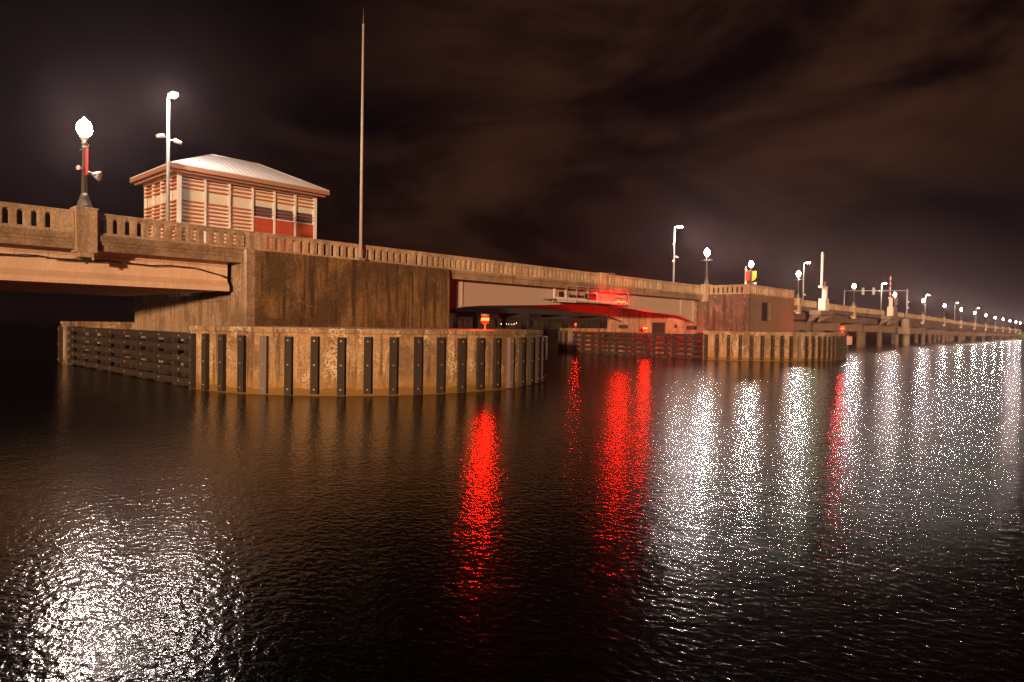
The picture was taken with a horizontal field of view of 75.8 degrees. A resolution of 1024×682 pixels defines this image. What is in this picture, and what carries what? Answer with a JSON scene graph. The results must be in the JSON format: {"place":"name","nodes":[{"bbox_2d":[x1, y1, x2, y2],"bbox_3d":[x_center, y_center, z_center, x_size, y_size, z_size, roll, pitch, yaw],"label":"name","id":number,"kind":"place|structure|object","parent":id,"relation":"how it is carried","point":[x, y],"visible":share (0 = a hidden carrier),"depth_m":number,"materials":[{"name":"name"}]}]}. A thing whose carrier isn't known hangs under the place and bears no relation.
{"place":"outdoors","nodes":[
{"label":"outdoors","id":0,"kind":"place"},
{"bbox_2d":[0,318,1023,681],"bbox_3d":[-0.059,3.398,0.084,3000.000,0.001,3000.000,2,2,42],"label":"water","id":1,"kind":"structure","parent":0,"point":[856,514],"depth_m":11.23,"materials":[{"name":"black liquid"}]},
{"bbox_2d":[132,230,449,365],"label":"bascule pier","id":2,"kind":"structure","parent":1,"relation":"in","point":[272,286],"depth_m":42.07,"materials":[{"name":"concrete"}]},
{"bbox_2d":[0,201,242,295],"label":"approach span","id":3,"kind":"object","parent":2,"relation":"on","point":[75,230],"visible":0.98,"depth_m":33.39,"materials":[{"name":"concrete"}]},
{"bbox_2d":[76,117,92,207],"bbox_3d":[-20.672,-8.604,31.807,1.380,4.360,0.670,4,4,67],"label":"lamp post","id":4,"kind":"object","parent":3,"relation":"on","point":[84,128],"visible":0.97,"depth_m":31.70,"materials":[{"name":"metal"}]},
{"bbox_2d":[85,146,88,174],"bbox_3d":[-20.331,-8.631,31.509,0.066,1.300,0.622,0,2,-43],"label":"banner","id":5,"kind":"object","parent":4,"relation":"hanging from","point":[86,161],"visible":1,"depth_m":31.66,"materials":[{"name":"red fabric"}]},
{"bbox_2d":[88,171,101,180],"bbox_3d":[-20.198,-8.004,31.842,0.640,0.486,0.478,0,2,-34],"label":"loudspeaker","id":6,"kind":"object","parent":4,"relation":"attached to","point":[97,175],"visible":1,"depth_m":31.80,"materials":[{"name":"metal"}]},
{"bbox_2d":[80,257,91,263],"bbox_3d":[-20.597,-3.876,31.820,0.330,0.310,0.400,2,2,42],"label":"junction box","id":7,"kind":"object","parent":3,"relation":"attached to","point":[86,260],"visible":1,"depth_m":31.70,"materials":[{"name":"grey metal"}]},
{"bbox_2d":[0,253,226,278],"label":"cable","id":8,"kind":"object","parent":3,"relation":"attached to","point":[76,259],"visible":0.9,"depth_m":33.04,"materials":[{"name":"black rubber"}]},
{"bbox_2d":[0,248,227,266],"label":"messenger wire","id":9,"kind":"object","parent":3,"relation":"attached to","point":[112,257],"visible":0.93,"depth_m":33.52,"materials":[{"name":"black metal"}]},
{"bbox_2d":[156,90,181,220],"bbox_3d":[-23.288,-11.138,44.946,1.395,11.450,1.691,2,2,42],"label":"light pole","id":10,"kind":"object","parent":3,"relation":"on","point":[172,94],"visible":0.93,"depth_m":45.19,"materials":[{"name":"metal"}]},
{"bbox_2d":[130,154,329,296],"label":"control house","id":11,"kind":"structure","parent":2,"relation":"on","point":[213,190],"depth_m":50.21,"materials":[{"name":"wood"}]},
{"bbox_2d":[254,204,272,218],"bbox_3d":[-19.540,-10.222,51.615,0.170,1.180,1.619,2,2,42],"label":"window","id":12,"kind":"structure","parent":11,"relation":"in","point":[255,207],"depth_m":51.72,"materials":[{"name":"blue glass"}]},
{"bbox_2d":[276,208,293,221],"bbox_3d":[-18.327,-10.234,52.938,0.170,1.180,1.619,2,2,42],"label":"window","id":13,"kind":"structure","parent":11,"relation":"in","point":[277,210],"depth_m":53.03,"materials":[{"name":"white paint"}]},
{"bbox_2d":[296,208,312,224],"bbox_3d":[-17.135,-10.245,54.237,0.170,1.180,1.554,2,2,42],"label":"window","id":14,"kind":"structure","parent":11,"relation":"in","point":[297,213],"depth_m":54.32,"materials":[{"name":"blue glass"}]},
{"bbox_2d":[356,8,365,260],"bbox_3d":[-9.754,-13.416,42.824,0.380,16.325,0.500,2,2,42],"label":"mast","id":15,"kind":"object","parent":2,"relation":"on","point":[361,181],"visible":0.92,"depth_m":42.80,"materials":[{"name":"metal"}]},
{"bbox_2d":[448,255,605,309],"bbox_3d":[-2.415,-4.518,60.725,12.630,4.438,20.250,2,2,42],"label":"bascule leaf","id":16,"kind":"object","parent":2,"relation":"attached to","point":[471,284],"visible":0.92,"depth_m":54.98,"materials":[{"name":"grey paint"}]},
{"bbox_2d":[543,285,628,304],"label":"inspection platform","id":17,"kind":"structure","parent":16,"relation":"hanging from","point":[590,298],"depth_m":61.02,"materials":[{"name":"metal"}]},
{"bbox_2d":[611,273,614,301],"bbox_3d":[9.778,-5.269,64.794,0.497,2.885,0.590,2,2,42],"label":"ladder","id":18,"kind":"object","parent":17,"relation":"on","point":[613,288],"visible":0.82,"depth_m":64.78,"materials":[{"name":"metal"}]},
{"bbox_2d":[57,321,545,395],"bbox_3d":[-16.138,1.153,47.510,40.972,4.600,22.254,2,2,42],"label":"fender","id":19,"kind":"object","parent":1,"relation":"on","point":[323,361],"visible":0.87,"depth_m":31.39,"materials":[{"name":"wood"}]},
{"bbox_2d":[481,314,489,329],"bbox_3d":[-1.403,-0.993,34.323,0.475,0.848,0.463,2,2,42],"label":"navigation light","id":20,"kind":"object","parent":19,"relation":"on","point":[484,319],"visible":0.98,"depth_m":34.18,"materials":[{"name":"red glass"}]},
{"bbox_2d":[545,336,546,359],"bbox_3d":[2.099,0.437,41.234,0.047,1.470,0.400,2,2,30],"label":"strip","id":21,"kind":"object","parent":19,"relation":"attached to","point":[546,347],"visible":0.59,"depth_m":41.27,"materials":[{"name":"white"}]},
{"bbox_2d":[449,307,607,337],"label":"distant bridge","id":22,"kind":"structure","parent":1,"relation":"in","point":[503,313],"depth_m":162.13,"materials":[{"name":"grey concrete"}]},
{"bbox_2d":[558,328,846,360],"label":"fender","id":23,"kind":"object","parent":1,"relation":"in","point":[766,346],"visible":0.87,"depth_m":72.44,"materials":[{"name":"wood"}]},
{"bbox_2d":[847,337,851,350],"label":"notice board","id":24,"kind":"object","parent":23,"relation":"attached to","point":[849,340],"visible":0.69,"depth_m":82.82,"materials":[{"name":"white paint"}]},
{"bbox_2d":[793,321,812,331],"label":"pier bent","id":25,"kind":"object","parent":1,"relation":"in","point":[805,326],"visible":0.16,"depth_m":111.28,"materials":[{"name":"concrete"}]},
{"bbox_2d":[793,322,841,332],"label":"pier bent","id":26,"kind":"object","parent":1,"relation":"in","point":[827,326],"visible":0.33,"depth_m":124.28,"materials":[{"name":"concrete"}]},
{"bbox_2d":[800,324,863,346],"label":"pier bent","id":27,"kind":"object","parent":1,"relation":"in","point":[858,328],"visible":0.38,"depth_m":135.25,"materials":[{"name":"concrete"}]},
{"bbox_2d":[824,325,883,345],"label":"pier bent","id":28,"kind":"object","parent":1,"relation":"in","point":[879,329],"visible":0.35,"depth_m":148.05,"materials":[{"name":"concrete"}]},
{"bbox_2d":[846,326,900,344],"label":"pier bent","id":29,"kind":"object","parent":1,"relation":"in","point":[892,329],"visible":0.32,"depth_m":160.53,"materials":[{"name":"concrete"}]},
{"bbox_2d":[843,288,911,345],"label":"signal gantry","id":30,"kind":"object","parent":1,"relation":"in","point":[905,329],"visible":0.95,"depth_m":158.80,"materials":[{"name":"metal"}]},
{"bbox_2d":[882,328,926,343],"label":"pier bent","id":31,"kind":"object","parent":1,"relation":"in","point":[922,331],"visible":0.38,"depth_m":184.53,"materials":[{"name":"concrete"}]},
{"bbox_2d":[901,329,946,342],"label":"pier bent","id":32,"kind":"object","parent":1,"relation":"in","point":[942,332],"visible":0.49,"depth_m":209.98,"materials":[{"name":"concrete"}]},
{"bbox_2d":[925,331,961,341],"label":"pier bent","id":33,"kind":"object","parent":1,"relation":"in","point":[959,333],"visible":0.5,"depth_m":233.68,"materials":[{"name":"concrete"}]},
{"bbox_2d":[937,332,974,341],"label":"pier bent","id":34,"kind":"object","parent":1,"relation":"in","point":[972,334],"visible":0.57,"depth_m":257.31,"materials":[{"name":"concrete"}]},
{"bbox_2d":[951,333,985,340],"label":"pier bent","id":35,"kind":"object","parent":1,"relation":"in","point":[983,335],"visible":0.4,"depth_m":280.23,"materials":[{"name":"concrete"}]},
{"bbox_2d":[964,333,994,339],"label":"pier bent","id":36,"kind":"object","parent":1,"relation":"in","point":[992,335],"visible":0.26,"depth_m":304.71,"materials":[{"name":"concrete"}]},
{"bbox_2d":[975,334,1002,339],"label":"pier bent","id":37,"kind":"object","parent":1,"relation":"in","point":[1001,336],"visible":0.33,"depth_m":330.57,"materials":[{"name":"concrete"}]},
{"bbox_2d":[990,334,1009,339],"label":"pier bent","id":38,"kind":"object","parent":1,"relation":"in","point":[1008,336],"visible":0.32,"depth_m":356.83,"materials":[{"name":"concrete"}]},
{"bbox_2d":[0,0,1023,332],"label":"sky","id":39,"kind":"structure","parent":0,"point":[883,139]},
{"bbox_2d":[449,326,811,331],"bbox_3d":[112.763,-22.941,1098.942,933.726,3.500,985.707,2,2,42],"label":"shore","id":40,"kind":"structure","parent":0,"point":[519,327],"depth_m":635.62,"materials":[{"name":"black plant"}]},
{"bbox_2d":[449,317,607,328],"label":"treeline","id":41,"kind":"object","parent":40,"relation":"on","point":[493,322],"visible":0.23,"depth_m":641.52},
{"bbox_2d":[607,284,794,354],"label":"bascule pier","id":42,"kind":"structure","parent":0,"point":[754,308],"depth_m":79.82,"materials":[{"name":"concrete"}]},
{"bbox_2d":[520,273,702,322],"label":"bascule leaf","id":43,"kind":"object","parent":42,"relation":"attached to","point":[663,297],"visible":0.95,"depth_m":73.52,"materials":[{"name":"grey paint"}]},
{"bbox_2d":[652,322,664,332],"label":"doorway","id":44,"kind":"structure","parent":42,"relation":"in","point":[657,327],"depth_m":83.94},
{"bbox_2d":[672,225,682,281],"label":"light pole","id":45,"kind":"object","parent":42,"relation":"on","point":[677,226],"visible":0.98,"depth_m":97.11,"materials":[{"name":"metal"}]},
{"bbox_2d":[701,248,709,283],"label":"lamp post","id":46,"kind":"object","parent":42,"relation":"on","point":[707,254],"visible":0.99,"depth_m":79.01,"materials":[{"name":"metal"}]},
{"bbox_2d":[749,261,753,283],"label":"lamp post","id":47,"kind":"object","parent":42,"relation":"on","point":[751,263],"visible":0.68,"depth_m":91.02,"materials":[{"name":"metal"}]},
{"bbox_2d":[745,271,749,280],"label":"banner","id":48,"kind":"object","parent":47,"relation":"hanging from","point":[747,275],"visible":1,"depth_m":91.45,"materials":[{"name":"red fabric"}]},
{"bbox_2d":[752,271,756,280],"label":"banner","id":49,"kind":"object","parent":47,"relation":"hanging from","point":[754,274],"visible":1,"depth_m":90.78,"materials":[{"name":"yellow fabric"}]},
{"bbox_2d":[965,331,1023,338],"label":"bank","id":50,"kind":"structure","parent":0,"point":[1020,336],"depth_m":399.08,"materials":[{"name":"black plant"}]},
{"bbox_2d":[794,298,1020,334],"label":"viaduct","id":51,"kind":"object","parent":50,"relation":"on","point":[844,314],"visible":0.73,"depth_m":143.56,"materials":[{"name":"concrete"}]},
{"bbox_2d":[796,271,802,297],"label":"lamp post","id":52,"kind":"object","parent":51,"relation":"on","point":[798,273],"visible":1,"depth_m":103.41,"materials":[{"name":"metal"}]},
{"bbox_2d":[802,262,809,299],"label":"light pole","id":53,"kind":"object","parent":51,"relation":"on","point":[803,294],"visible":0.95,"depth_m":139.55,"materials":[{"name":"metal"}]},
{"bbox_2d":[807,310,833,321],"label":"bracket slab","id":54,"kind":"structure","parent":51,"relation":"attached to","point":[822,315],"depth_m":107.58,"materials":[{"name":"concrete"}]},
{"bbox_2d":[818,252,828,310],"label":"barrier gate","id":55,"kind":"structure","parent":54,"relation":"on","point":[823,303],"depth_m":108.98,"materials":[{"name":"white metal"}]},
{"bbox_2d":[852,283,855,305],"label":"lamp post","id":56,"kind":"object","parent":51,"relation":"on","point":[854,287],"visible":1,"depth_m":126.86,"materials":[{"name":"metal"}]},
{"bbox_2d":[880,283,886,309],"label":"light pole","id":57,"kind":"object","parent":51,"relation":"on","point":[881,295],"visible":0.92,"depth_m":189.27,"materials":[{"name":"metal"}]},
{"bbox_2d":[879,316,899,324],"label":"bracket slab","id":58,"kind":"structure","parent":51,"relation":"attached to","point":[889,319],"depth_m":142.97,"materials":[{"name":"concrete"}]},
{"bbox_2d":[887,275,893,315],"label":"barrier gate","id":59,"kind":"structure","parent":58,"relation":"on","point":[890,310],"depth_m":144.00,"materials":[{"name":"white metal"}]},
{"bbox_2d":[894,296,897,315],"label":"warning signal","id":60,"kind":"object","parent":51,"relation":"on","point":[895,307],"visible":0.81,"depth_m":149.00,"materials":[{"name":"metal"}]}
]}

